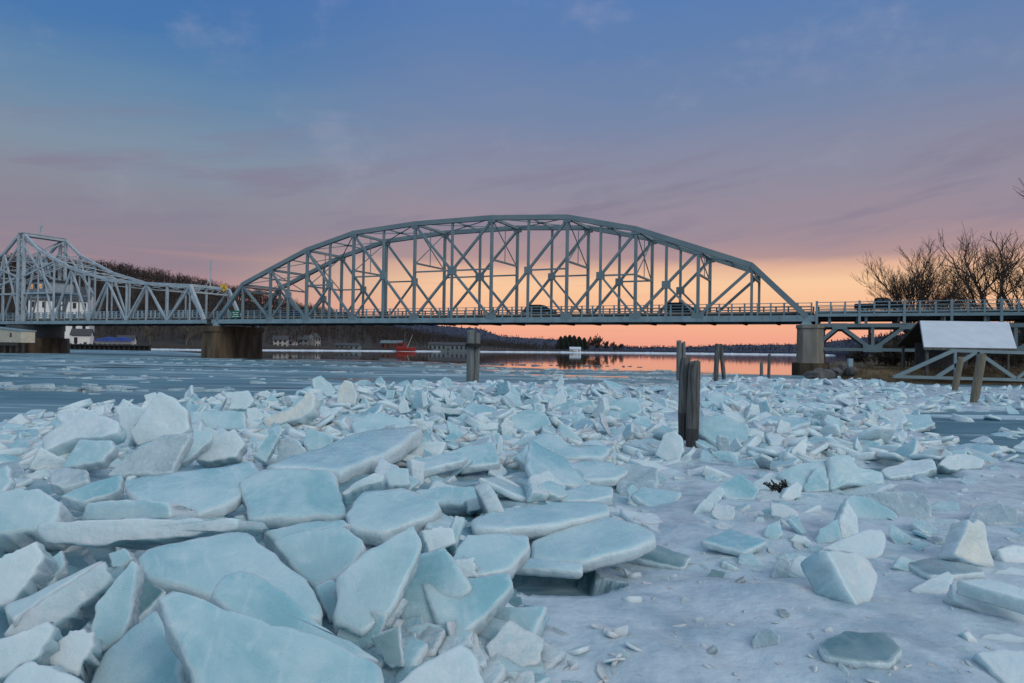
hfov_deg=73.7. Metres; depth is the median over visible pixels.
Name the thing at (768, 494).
ice block
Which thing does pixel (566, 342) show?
conifer tree
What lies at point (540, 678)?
ice block
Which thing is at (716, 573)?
ice floe
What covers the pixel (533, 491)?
ice block
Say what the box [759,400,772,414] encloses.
ice block
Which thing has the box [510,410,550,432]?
ice floe
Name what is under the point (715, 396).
ice block
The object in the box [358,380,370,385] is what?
ice block
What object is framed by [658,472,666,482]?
ice block
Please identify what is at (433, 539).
ice floe
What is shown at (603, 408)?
ice block
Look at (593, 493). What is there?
ice floe
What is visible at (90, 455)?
ice floe
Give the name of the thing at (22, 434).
crushed ice
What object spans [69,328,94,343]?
annex building
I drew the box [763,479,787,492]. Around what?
driftwood
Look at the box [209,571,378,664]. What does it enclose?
ice floe
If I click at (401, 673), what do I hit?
ice block
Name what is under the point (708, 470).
ice block
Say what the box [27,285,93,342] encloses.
building
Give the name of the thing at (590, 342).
bare tree
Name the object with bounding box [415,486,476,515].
ice floe
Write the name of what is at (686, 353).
shore ice
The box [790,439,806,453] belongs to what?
ice floe
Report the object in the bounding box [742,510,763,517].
ice block
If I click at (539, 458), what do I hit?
ice block
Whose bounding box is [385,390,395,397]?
ice block
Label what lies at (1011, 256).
bare tree
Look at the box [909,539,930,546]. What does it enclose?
ice block
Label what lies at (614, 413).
ice block
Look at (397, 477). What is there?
ice floe
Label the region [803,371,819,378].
rock
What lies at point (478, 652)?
ice block
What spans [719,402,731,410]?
ice block
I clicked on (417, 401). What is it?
ice block
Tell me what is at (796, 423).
ice floe
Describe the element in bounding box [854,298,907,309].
pickup truck
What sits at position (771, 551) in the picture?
ice block
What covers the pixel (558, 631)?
ice block
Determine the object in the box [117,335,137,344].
boathouse
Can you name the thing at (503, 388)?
ice block
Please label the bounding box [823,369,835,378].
rock
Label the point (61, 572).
ice floe
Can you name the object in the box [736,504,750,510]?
ice block
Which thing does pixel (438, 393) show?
ice block
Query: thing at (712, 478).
ice block
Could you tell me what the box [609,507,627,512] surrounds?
ice block
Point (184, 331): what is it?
bare tree
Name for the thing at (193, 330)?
bare tree
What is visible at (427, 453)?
ice block
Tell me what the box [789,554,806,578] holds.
ice block
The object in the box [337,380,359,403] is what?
ice floe
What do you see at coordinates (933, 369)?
dead grass
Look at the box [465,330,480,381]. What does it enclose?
mooring posts
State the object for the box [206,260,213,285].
antenna mast
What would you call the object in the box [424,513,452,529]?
ice block
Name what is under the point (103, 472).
ice block
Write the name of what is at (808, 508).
ice block
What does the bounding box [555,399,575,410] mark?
ice block
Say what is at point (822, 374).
rock
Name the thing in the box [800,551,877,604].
ice floe
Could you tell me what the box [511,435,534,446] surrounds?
ice block
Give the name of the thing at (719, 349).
mooring posts
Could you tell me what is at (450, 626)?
ice block
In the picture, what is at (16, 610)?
ice floe
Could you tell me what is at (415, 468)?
ice block
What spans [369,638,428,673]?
ice block
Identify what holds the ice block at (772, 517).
on the ice sheet
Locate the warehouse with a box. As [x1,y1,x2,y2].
[427,342,466,351]
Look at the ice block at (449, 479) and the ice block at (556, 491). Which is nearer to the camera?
the ice block at (556, 491)
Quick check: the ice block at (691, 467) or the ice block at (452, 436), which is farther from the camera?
the ice block at (452, 436)
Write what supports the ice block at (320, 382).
on the ice sheet
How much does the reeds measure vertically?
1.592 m
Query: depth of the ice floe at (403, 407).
20.98 m
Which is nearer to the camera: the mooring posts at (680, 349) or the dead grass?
the mooring posts at (680, 349)
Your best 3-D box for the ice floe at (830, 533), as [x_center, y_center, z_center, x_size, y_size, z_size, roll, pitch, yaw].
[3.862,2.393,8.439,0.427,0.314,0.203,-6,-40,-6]
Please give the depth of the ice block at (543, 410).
22.83 m
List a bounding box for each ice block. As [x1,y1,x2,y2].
[0,454,28,468]
[0,460,26,478]
[0,465,15,491]
[14,478,33,486]
[26,468,53,478]
[28,447,66,470]
[62,545,82,552]
[83,555,95,564]
[89,469,110,475]
[134,545,159,558]
[144,392,155,400]
[184,385,193,397]
[185,404,205,411]
[209,398,225,408]
[220,397,230,410]
[235,515,247,520]
[246,408,264,419]
[281,396,291,407]
[295,386,317,396]
[311,375,333,390]
[322,406,338,416]
[323,385,334,396]
[337,611,387,648]
[338,414,364,419]
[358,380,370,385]
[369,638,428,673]
[373,636,417,669]
[373,653,385,668]
[375,377,384,385]
[375,458,398,474]
[383,466,419,489]
[383,598,408,630]
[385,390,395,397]
[395,665,419,682]
[396,386,423,390]
[398,615,423,626]
[400,547,472,623]
[401,384,415,402]
[405,622,473,639]
[407,459,425,483]
[411,389,434,408]
[411,418,429,428]
[412,380,420,386]
[413,410,425,420]
[418,626,445,656]
[422,449,433,456]
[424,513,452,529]
[428,411,445,422]
[429,475,443,482]
[429,480,456,488]
[430,388,449,397]
[434,424,467,434]
[437,635,473,654]
[441,377,451,387]
[442,476,456,482]
[443,394,451,404]
[445,431,458,442]
[445,621,456,635]
[449,397,465,407]
[450,459,472,475]
[450,516,465,555]
[460,386,475,401]
[462,403,497,417]
[472,632,487,669]
[474,481,504,513]
[478,477,537,502]
[481,617,506,639]
[481,656,506,682]
[485,620,543,666]
[488,463,506,476]
[495,606,549,636]
[495,653,546,673]
[496,381,512,394]
[496,473,519,497]
[498,418,513,436]
[500,388,521,405]
[501,395,516,409]
[504,472,527,483]
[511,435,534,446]
[514,443,549,469]
[514,670,534,682]
[523,478,548,502]
[525,440,584,486]
[526,403,545,412]
[529,470,565,488]
[533,404,541,411]
[534,673,551,682]
[537,480,567,500]
[541,642,565,670]
[545,402,553,410]
[545,625,569,635]
[547,389,557,395]
[549,389,566,407]
[555,375,563,387]
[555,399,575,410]
[572,400,595,408]
[573,418,596,430]
[575,411,584,419]
[582,405,594,413]
[592,396,609,417]
[598,395,617,401]
[598,412,610,433]
[603,380,626,389]
[607,410,620,418]
[609,433,623,440]
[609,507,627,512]
[612,397,641,417]
[613,497,627,502]
[614,505,638,511]
[615,463,658,495]
[619,509,662,525]
[622,424,633,439]
[626,485,637,502]
[628,459,671,470]
[631,487,681,505]
[633,518,660,532]
[640,401,652,406]
[651,402,677,412]
[657,459,681,464]
[658,469,693,475]
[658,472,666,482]
[681,456,692,461]
[683,465,704,469]
[686,469,702,475]
[700,401,712,407]
[702,465,732,476]
[705,391,731,403]
[705,475,722,481]
[707,644,717,654]
[711,451,738,462]
[712,503,734,519]
[713,522,734,528]
[716,435,729,451]
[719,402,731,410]
[719,560,741,570]
[728,399,748,404]
[728,460,756,467]
[730,438,742,451]
[735,576,745,582]
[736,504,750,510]
[738,553,765,566]
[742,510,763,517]
[744,403,753,419]
[746,403,759,413]
[747,450,759,456]
[749,397,781,415]
[749,412,771,420]
[753,472,789,489]
[754,453,772,468]
[755,489,787,500]
[755,514,782,520]
[757,471,777,478]
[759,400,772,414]
[764,434,784,445]
[767,547,782,554]
[770,466,782,471]
[770,502,798,518]
[771,458,799,467]
[775,420,789,433]
[777,552,818,559]
[778,608,789,617]
[781,400,812,411]
[784,389,807,396]
[786,515,806,533]
[788,571,804,578]
[789,505,821,512]
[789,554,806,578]
[793,541,804,549]
[799,378,808,388]
[807,545,822,551]
[819,414,841,427]
[841,483,894,495]
[853,438,862,451]
[860,411,877,419]
[865,403,883,410]
[865,411,877,425]
[875,408,907,427]
[888,392,900,399]
[888,524,910,544]
[890,555,915,571]
[894,431,907,438]
[909,518,938,534]
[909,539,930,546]
[909,541,922,550]
[912,474,933,482]
[912,530,930,537]
[924,518,958,527]
[926,536,944,543]
[931,501,959,511]
[958,500,977,505]
[960,477,977,484]
[1004,536,1019,541]
[1011,528,1023,535]
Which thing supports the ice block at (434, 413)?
on the ice sheet
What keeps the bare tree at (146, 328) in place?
on the hills at (173, 342)
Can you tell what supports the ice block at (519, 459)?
on the ice sheet
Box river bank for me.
[829,338,1023,384]
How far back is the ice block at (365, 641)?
4.48 m
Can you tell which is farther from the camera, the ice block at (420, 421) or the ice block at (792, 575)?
the ice block at (420, 421)
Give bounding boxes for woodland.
[393,325,1018,351]
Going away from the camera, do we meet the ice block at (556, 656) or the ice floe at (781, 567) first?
the ice block at (556, 656)
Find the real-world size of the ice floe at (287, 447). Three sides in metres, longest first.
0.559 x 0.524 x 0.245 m
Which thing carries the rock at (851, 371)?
on the river bank
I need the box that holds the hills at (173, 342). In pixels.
[0,271,643,351]
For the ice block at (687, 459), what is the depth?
14.57 m
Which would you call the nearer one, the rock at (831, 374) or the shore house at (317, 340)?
the rock at (831, 374)
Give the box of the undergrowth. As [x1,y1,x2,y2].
[845,321,1023,367]
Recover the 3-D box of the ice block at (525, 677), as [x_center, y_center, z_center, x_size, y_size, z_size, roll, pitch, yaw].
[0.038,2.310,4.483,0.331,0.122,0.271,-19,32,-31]
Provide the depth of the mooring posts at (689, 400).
16.31 m
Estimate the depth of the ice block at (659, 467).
13.43 m
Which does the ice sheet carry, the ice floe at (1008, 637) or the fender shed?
the ice floe at (1008, 637)
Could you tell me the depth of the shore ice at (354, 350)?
381.73 m
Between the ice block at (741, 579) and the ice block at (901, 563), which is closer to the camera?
the ice block at (741, 579)
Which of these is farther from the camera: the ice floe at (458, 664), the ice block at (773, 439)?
the ice block at (773, 439)
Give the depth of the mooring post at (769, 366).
60.88 m
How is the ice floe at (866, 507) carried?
on the ice sheet
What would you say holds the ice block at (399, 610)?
on the ice sheet
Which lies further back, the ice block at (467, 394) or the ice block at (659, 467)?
the ice block at (467, 394)
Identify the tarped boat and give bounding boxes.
[93,337,120,344]
[109,337,134,344]
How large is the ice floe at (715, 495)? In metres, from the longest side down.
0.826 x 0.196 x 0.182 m
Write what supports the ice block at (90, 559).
on the ice sheet
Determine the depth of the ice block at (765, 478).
11.90 m
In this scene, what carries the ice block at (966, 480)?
on the ice sheet
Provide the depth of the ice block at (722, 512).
9.22 m
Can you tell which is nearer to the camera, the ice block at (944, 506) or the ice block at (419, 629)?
the ice block at (419, 629)
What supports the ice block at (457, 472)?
on the ice sheet
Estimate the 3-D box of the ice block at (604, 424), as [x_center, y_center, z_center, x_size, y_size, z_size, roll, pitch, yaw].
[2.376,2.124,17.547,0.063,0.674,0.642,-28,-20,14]
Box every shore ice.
[151,348,558,351]
[560,351,835,355]
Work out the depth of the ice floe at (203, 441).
10.92 m
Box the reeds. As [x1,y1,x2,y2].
[828,361,874,368]
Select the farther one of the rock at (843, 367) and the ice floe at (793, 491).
the rock at (843, 367)
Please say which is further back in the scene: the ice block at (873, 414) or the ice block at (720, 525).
the ice block at (873, 414)
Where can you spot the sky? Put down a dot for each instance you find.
(796, 140)
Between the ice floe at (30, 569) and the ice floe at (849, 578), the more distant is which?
the ice floe at (849, 578)
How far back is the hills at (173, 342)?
379.02 m
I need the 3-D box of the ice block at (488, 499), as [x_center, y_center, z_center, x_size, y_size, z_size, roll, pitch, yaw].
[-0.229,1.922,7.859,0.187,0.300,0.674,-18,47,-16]
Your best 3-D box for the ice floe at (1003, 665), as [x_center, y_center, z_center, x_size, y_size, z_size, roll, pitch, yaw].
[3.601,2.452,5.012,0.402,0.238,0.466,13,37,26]
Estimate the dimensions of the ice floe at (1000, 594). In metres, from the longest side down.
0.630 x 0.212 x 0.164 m
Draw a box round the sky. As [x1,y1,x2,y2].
[0,0,1023,347]
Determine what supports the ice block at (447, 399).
on the ice sheet
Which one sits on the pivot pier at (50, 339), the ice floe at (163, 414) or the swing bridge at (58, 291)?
the swing bridge at (58, 291)
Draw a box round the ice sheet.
[0,377,1023,682]
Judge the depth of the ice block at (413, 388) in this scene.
33.67 m
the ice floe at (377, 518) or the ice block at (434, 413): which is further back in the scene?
the ice block at (434, 413)
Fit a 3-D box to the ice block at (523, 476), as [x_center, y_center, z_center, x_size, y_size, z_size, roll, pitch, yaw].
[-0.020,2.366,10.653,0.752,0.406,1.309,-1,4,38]
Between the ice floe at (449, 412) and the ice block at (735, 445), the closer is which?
the ice block at (735, 445)
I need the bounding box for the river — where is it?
[0,349,1023,595]
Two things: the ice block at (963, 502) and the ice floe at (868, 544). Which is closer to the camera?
the ice floe at (868, 544)
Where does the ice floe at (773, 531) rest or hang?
on the ice sheet
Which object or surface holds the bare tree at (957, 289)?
on the river bank
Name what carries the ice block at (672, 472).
on the ice sheet
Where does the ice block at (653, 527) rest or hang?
on the ice sheet
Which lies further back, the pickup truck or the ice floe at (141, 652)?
the pickup truck
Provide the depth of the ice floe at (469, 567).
5.89 m
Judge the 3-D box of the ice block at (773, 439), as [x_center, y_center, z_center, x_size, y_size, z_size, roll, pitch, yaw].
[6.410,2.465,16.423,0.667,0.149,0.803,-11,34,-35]
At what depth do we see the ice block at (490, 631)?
5.07 m
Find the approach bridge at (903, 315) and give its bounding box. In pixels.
[815,298,1023,353]
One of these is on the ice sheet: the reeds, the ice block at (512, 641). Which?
the ice block at (512, 641)
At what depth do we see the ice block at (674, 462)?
14.16 m
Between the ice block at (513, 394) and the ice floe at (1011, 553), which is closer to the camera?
the ice floe at (1011, 553)
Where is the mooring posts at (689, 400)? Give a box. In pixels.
[678,358,700,447]
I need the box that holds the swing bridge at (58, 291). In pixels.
[0,225,240,325]
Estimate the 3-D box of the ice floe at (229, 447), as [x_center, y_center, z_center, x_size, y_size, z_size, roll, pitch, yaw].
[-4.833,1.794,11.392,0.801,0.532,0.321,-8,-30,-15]
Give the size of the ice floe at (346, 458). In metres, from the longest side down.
3.419 x 1.309 x 0.356 m
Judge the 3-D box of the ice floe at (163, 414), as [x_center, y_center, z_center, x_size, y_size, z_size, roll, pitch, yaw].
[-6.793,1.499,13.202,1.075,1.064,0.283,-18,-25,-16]
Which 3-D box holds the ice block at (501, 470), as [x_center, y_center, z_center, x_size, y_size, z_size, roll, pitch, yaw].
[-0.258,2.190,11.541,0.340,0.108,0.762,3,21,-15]
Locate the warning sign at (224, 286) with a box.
[220,283,227,291]
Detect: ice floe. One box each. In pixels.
[0,488,74,552]
[0,541,58,621]
[0,621,62,682]
[3,661,84,682]
[4,561,102,627]
[4,562,123,637]
[37,515,268,549]
[42,412,126,455]
[47,551,70,584]
[49,468,90,494]
[49,629,102,682]
[61,475,124,511]
[63,439,118,470]
[82,499,198,520]
[91,560,144,655]
[91,611,189,682]
[108,432,193,481]
[109,548,136,570]
[115,406,145,445]
[124,461,258,518]
[130,392,193,446]
[137,532,322,625]
[138,580,165,622]
[156,591,383,682]
[179,430,213,469]
[190,411,246,430]
[196,429,247,467]
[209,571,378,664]
[225,391,254,410]
[239,469,345,528]
[254,428,279,464]
[262,391,320,425]
[262,520,350,557]
[267,426,422,482]
[274,525,365,594]
[277,438,306,461]
[303,429,333,450]
[315,580,336,623]
[332,526,421,636]
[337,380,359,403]
[341,473,385,506]
[346,488,442,545]
[350,413,426,432]
[370,625,404,668]
[384,468,409,489]
[397,396,409,413]
[399,645,483,682]
[413,452,466,476]
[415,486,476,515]
[418,526,455,553]
[421,391,427,408]
[422,574,513,635]
[428,407,462,419]
[444,442,499,473]
[453,533,530,579]
[454,556,479,577]
[463,494,497,515]
[471,502,609,539]
[496,435,503,452]
[508,596,523,606]
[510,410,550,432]
[515,558,582,578]
[527,433,612,461]
[531,517,655,572]
[560,485,612,505]
[571,461,628,486]
[627,545,691,569]
[655,431,684,460]
[693,487,725,513]
[698,414,750,447]
[700,529,766,556]
[706,569,725,577]
[718,473,758,499]
[750,429,763,436]
[751,628,779,648]
[752,416,810,429]
[762,521,782,539]
[770,553,790,578]
[776,461,827,490]
[780,482,801,499]
[789,534,811,543]
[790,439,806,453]
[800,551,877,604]
[803,468,828,491]
[814,520,841,543]
[817,631,901,669]
[821,529,885,558]
[825,455,883,490]
[834,501,858,538]
[843,495,897,519]
[858,491,931,518]
[881,458,936,479]
[903,414,933,432]
[909,558,984,579]
[909,572,953,593]
[936,454,983,473]
[937,519,993,566]
[942,579,1023,620]
[956,579,1023,613]
[958,631,978,642]
[965,503,1018,524]
[972,648,1023,682]
[979,633,1023,642]
[990,545,1023,562]
[992,567,1023,575]
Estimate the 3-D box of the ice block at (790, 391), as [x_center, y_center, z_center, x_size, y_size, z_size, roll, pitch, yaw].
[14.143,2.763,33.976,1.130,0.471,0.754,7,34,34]
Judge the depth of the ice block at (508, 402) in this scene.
21.94 m
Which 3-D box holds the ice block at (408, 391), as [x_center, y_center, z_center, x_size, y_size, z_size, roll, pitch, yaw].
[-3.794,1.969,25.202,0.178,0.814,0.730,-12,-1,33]
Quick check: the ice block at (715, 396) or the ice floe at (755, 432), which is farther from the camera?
the ice block at (715, 396)
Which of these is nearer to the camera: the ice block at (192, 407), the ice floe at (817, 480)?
the ice floe at (817, 480)
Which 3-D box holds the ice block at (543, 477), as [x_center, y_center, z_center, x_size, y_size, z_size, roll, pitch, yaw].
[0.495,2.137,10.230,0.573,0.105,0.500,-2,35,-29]
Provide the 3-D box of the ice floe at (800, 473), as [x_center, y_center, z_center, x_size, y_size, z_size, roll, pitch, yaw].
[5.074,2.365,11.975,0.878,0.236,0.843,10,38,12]
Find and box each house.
[272,334,289,345]
[289,338,298,344]
[297,334,308,344]
[308,332,321,345]
[333,342,361,349]
[569,347,580,351]
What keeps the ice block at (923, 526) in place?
on the ice sheet
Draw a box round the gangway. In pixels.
[892,349,1023,381]
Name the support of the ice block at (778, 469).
on the ice sheet
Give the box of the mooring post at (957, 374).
[951,356,963,390]
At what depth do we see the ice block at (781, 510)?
9.50 m
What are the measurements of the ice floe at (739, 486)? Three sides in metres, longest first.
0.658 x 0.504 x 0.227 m
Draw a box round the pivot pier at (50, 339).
[1,325,69,352]
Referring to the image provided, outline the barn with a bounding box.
[380,340,403,347]
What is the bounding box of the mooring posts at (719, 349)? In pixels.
[713,343,725,380]
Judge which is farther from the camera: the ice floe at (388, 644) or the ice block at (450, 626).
the ice block at (450, 626)
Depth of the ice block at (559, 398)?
24.73 m
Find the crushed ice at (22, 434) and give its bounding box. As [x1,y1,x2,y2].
[0,374,1023,682]
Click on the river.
(390, 367)
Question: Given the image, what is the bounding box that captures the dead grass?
[835,365,1023,382]
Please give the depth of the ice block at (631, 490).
10.57 m
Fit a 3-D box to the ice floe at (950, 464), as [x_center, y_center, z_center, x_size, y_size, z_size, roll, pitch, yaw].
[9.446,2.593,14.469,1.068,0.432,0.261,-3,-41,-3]
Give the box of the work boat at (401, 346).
[395,337,415,350]
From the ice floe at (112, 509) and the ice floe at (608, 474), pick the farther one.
the ice floe at (608, 474)
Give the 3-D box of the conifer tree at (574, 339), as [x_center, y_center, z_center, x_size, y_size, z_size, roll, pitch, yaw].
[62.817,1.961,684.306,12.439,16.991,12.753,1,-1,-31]
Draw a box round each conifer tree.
[555,336,565,350]
[559,335,570,348]
[566,335,574,348]
[572,335,579,346]
[576,336,584,349]
[579,337,589,349]
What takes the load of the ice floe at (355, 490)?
on the ice sheet
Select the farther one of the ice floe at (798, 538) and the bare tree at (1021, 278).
the bare tree at (1021, 278)
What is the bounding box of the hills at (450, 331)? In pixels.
[357,325,901,355]
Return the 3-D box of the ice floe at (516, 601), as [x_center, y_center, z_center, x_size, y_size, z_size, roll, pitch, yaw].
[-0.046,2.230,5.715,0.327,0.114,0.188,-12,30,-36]
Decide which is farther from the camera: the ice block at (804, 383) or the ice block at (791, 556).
the ice block at (804, 383)
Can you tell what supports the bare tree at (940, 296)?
on the river bank
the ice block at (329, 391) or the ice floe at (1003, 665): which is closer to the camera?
the ice floe at (1003, 665)
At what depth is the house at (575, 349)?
651.39 m
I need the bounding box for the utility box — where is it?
[847,358,852,366]
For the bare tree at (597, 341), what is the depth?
694.91 m
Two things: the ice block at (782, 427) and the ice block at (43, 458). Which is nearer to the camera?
the ice block at (43, 458)
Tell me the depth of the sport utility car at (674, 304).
91.84 m
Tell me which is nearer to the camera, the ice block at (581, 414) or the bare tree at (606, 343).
the ice block at (581, 414)
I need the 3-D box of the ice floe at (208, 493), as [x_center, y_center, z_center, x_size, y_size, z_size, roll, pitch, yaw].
[-3.610,1.772,7.828,1.468,0.200,1.063,-6,22,-27]
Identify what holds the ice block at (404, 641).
on the ice sheet
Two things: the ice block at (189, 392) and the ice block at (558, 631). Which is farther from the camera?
the ice block at (189, 392)
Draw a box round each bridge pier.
[201,326,263,357]
[792,325,828,373]
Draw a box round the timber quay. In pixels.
[70,343,151,349]
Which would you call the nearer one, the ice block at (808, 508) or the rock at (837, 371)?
the ice block at (808, 508)
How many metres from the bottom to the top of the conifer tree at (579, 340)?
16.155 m
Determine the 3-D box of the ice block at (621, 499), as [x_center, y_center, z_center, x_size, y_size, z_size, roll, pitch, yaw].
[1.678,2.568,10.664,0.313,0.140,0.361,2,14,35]
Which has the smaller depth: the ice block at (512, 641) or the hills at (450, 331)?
the ice block at (512, 641)
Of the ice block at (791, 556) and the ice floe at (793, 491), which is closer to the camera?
the ice block at (791, 556)
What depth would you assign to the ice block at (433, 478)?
10.68 m
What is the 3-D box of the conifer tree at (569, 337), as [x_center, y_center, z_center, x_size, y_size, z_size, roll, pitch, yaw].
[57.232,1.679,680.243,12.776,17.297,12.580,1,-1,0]
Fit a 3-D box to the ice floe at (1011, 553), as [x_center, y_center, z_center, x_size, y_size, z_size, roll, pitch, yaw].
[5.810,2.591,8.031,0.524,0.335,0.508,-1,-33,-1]
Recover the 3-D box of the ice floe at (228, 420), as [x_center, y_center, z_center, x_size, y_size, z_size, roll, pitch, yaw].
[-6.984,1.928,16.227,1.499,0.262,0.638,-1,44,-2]
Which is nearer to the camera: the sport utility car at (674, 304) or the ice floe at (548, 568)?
the ice floe at (548, 568)
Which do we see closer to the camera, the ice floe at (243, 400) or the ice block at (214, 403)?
the ice floe at (243, 400)
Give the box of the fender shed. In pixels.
[0,327,34,353]
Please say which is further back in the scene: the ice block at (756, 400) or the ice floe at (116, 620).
the ice block at (756, 400)
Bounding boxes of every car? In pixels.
[285,311,311,315]
[524,305,556,313]
[667,302,700,312]
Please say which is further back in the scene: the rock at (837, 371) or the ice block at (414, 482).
the rock at (837, 371)
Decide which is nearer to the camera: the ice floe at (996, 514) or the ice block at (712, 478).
the ice floe at (996, 514)
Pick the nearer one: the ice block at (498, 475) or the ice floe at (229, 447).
the ice block at (498, 475)
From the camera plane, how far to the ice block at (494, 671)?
4.48 m
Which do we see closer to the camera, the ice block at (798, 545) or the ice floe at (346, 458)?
the ice block at (798, 545)
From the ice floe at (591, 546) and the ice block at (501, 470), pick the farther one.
the ice block at (501, 470)
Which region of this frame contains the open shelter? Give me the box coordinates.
[896,321,1016,377]
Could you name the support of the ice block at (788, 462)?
on the ice sheet
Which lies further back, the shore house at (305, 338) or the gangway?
the shore house at (305, 338)
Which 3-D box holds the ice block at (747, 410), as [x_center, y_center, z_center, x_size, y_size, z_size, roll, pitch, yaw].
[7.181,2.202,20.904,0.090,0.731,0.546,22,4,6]
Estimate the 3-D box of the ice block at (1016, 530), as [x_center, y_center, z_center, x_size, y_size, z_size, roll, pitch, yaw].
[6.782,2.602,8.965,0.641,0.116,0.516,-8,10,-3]
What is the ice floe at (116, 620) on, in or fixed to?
on the ice sheet
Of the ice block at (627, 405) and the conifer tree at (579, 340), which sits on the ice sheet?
the ice block at (627, 405)
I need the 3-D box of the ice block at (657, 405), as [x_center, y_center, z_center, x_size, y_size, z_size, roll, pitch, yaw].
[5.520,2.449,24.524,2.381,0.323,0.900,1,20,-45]
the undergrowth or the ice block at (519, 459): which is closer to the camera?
the ice block at (519, 459)
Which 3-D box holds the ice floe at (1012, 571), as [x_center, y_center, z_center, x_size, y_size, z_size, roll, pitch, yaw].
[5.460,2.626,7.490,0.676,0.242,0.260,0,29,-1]
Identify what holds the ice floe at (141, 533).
on the crushed ice at (22, 434)
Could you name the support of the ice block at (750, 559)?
on the ice sheet
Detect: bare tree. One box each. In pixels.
[143,326,157,343]
[177,326,197,344]
[183,315,202,345]
[581,337,595,348]
[591,334,602,350]
[592,335,602,349]
[602,340,608,348]
[610,342,617,349]
[850,237,984,322]
[862,244,955,348]
[901,281,967,309]
[918,223,1023,358]
[936,243,1023,365]
[975,229,1023,338]
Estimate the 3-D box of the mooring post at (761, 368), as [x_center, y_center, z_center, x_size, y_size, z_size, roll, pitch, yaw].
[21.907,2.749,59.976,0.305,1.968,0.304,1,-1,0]
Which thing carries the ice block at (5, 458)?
on the ice sheet
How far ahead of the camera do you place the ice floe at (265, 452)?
11.16 m
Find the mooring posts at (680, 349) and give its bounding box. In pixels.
[676,340,685,380]
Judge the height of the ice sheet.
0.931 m
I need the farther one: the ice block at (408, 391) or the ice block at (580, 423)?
the ice block at (408, 391)
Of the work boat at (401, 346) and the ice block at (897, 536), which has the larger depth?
the work boat at (401, 346)
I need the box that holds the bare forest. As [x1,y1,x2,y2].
[0,253,559,349]
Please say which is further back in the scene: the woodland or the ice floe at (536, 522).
the woodland
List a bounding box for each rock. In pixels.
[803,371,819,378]
[813,368,828,378]
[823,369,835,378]
[830,367,842,376]
[838,363,847,373]
[845,367,857,375]
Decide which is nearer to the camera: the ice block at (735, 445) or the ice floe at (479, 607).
the ice floe at (479, 607)
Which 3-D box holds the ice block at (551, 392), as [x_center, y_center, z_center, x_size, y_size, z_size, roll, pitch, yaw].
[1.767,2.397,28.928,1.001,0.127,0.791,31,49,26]
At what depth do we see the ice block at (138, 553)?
6.84 m
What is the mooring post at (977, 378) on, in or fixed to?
on the ice sheet
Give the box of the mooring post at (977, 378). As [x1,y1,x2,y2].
[970,353,985,402]
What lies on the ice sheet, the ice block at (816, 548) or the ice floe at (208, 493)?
the ice block at (816, 548)
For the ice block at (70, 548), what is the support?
on the ice sheet
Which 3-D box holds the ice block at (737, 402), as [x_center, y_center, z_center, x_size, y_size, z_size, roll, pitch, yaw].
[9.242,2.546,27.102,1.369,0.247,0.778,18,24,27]
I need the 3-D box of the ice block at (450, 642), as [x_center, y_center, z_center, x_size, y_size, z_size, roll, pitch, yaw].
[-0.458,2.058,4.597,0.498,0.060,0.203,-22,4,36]
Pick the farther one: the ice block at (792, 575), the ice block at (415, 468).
the ice block at (415, 468)
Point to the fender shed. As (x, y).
(17, 336)
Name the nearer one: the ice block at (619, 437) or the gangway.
the ice block at (619, 437)
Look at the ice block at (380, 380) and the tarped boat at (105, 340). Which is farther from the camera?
the tarped boat at (105, 340)
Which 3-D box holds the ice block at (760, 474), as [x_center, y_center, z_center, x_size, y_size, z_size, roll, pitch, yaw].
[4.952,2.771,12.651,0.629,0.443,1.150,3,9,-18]
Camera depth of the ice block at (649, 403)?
25.45 m
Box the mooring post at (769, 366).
[767,354,770,378]
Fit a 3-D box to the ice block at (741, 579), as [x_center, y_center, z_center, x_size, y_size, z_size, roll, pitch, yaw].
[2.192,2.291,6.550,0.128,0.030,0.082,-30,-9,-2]
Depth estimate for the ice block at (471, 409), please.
19.85 m
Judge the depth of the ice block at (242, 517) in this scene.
7.57 m
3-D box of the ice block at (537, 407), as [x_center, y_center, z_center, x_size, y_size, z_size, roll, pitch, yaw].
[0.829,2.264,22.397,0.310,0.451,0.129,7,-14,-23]
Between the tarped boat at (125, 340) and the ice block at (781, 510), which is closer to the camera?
the ice block at (781, 510)
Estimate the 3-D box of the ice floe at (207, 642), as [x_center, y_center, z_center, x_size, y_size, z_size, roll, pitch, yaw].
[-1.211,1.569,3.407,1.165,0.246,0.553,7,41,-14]
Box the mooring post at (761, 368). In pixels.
[760,362,762,375]
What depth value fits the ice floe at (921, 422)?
22.31 m
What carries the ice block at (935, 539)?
on the ice sheet
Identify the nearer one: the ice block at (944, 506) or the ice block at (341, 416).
the ice block at (944, 506)
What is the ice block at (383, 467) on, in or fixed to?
on the ice sheet
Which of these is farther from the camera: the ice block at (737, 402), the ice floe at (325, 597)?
the ice block at (737, 402)
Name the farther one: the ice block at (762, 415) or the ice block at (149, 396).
the ice block at (149, 396)
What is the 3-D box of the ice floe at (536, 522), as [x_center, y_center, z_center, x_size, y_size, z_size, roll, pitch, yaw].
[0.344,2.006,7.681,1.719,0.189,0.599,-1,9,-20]
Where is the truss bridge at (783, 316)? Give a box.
[211,214,814,327]
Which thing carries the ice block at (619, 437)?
on the ice sheet
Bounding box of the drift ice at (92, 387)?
[0,358,894,394]
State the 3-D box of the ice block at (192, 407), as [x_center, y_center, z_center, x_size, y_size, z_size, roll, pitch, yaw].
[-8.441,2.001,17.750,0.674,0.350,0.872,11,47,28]
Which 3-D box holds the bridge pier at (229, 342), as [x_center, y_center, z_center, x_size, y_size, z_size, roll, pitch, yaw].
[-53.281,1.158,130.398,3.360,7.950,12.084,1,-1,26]
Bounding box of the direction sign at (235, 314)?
[231,311,239,318]

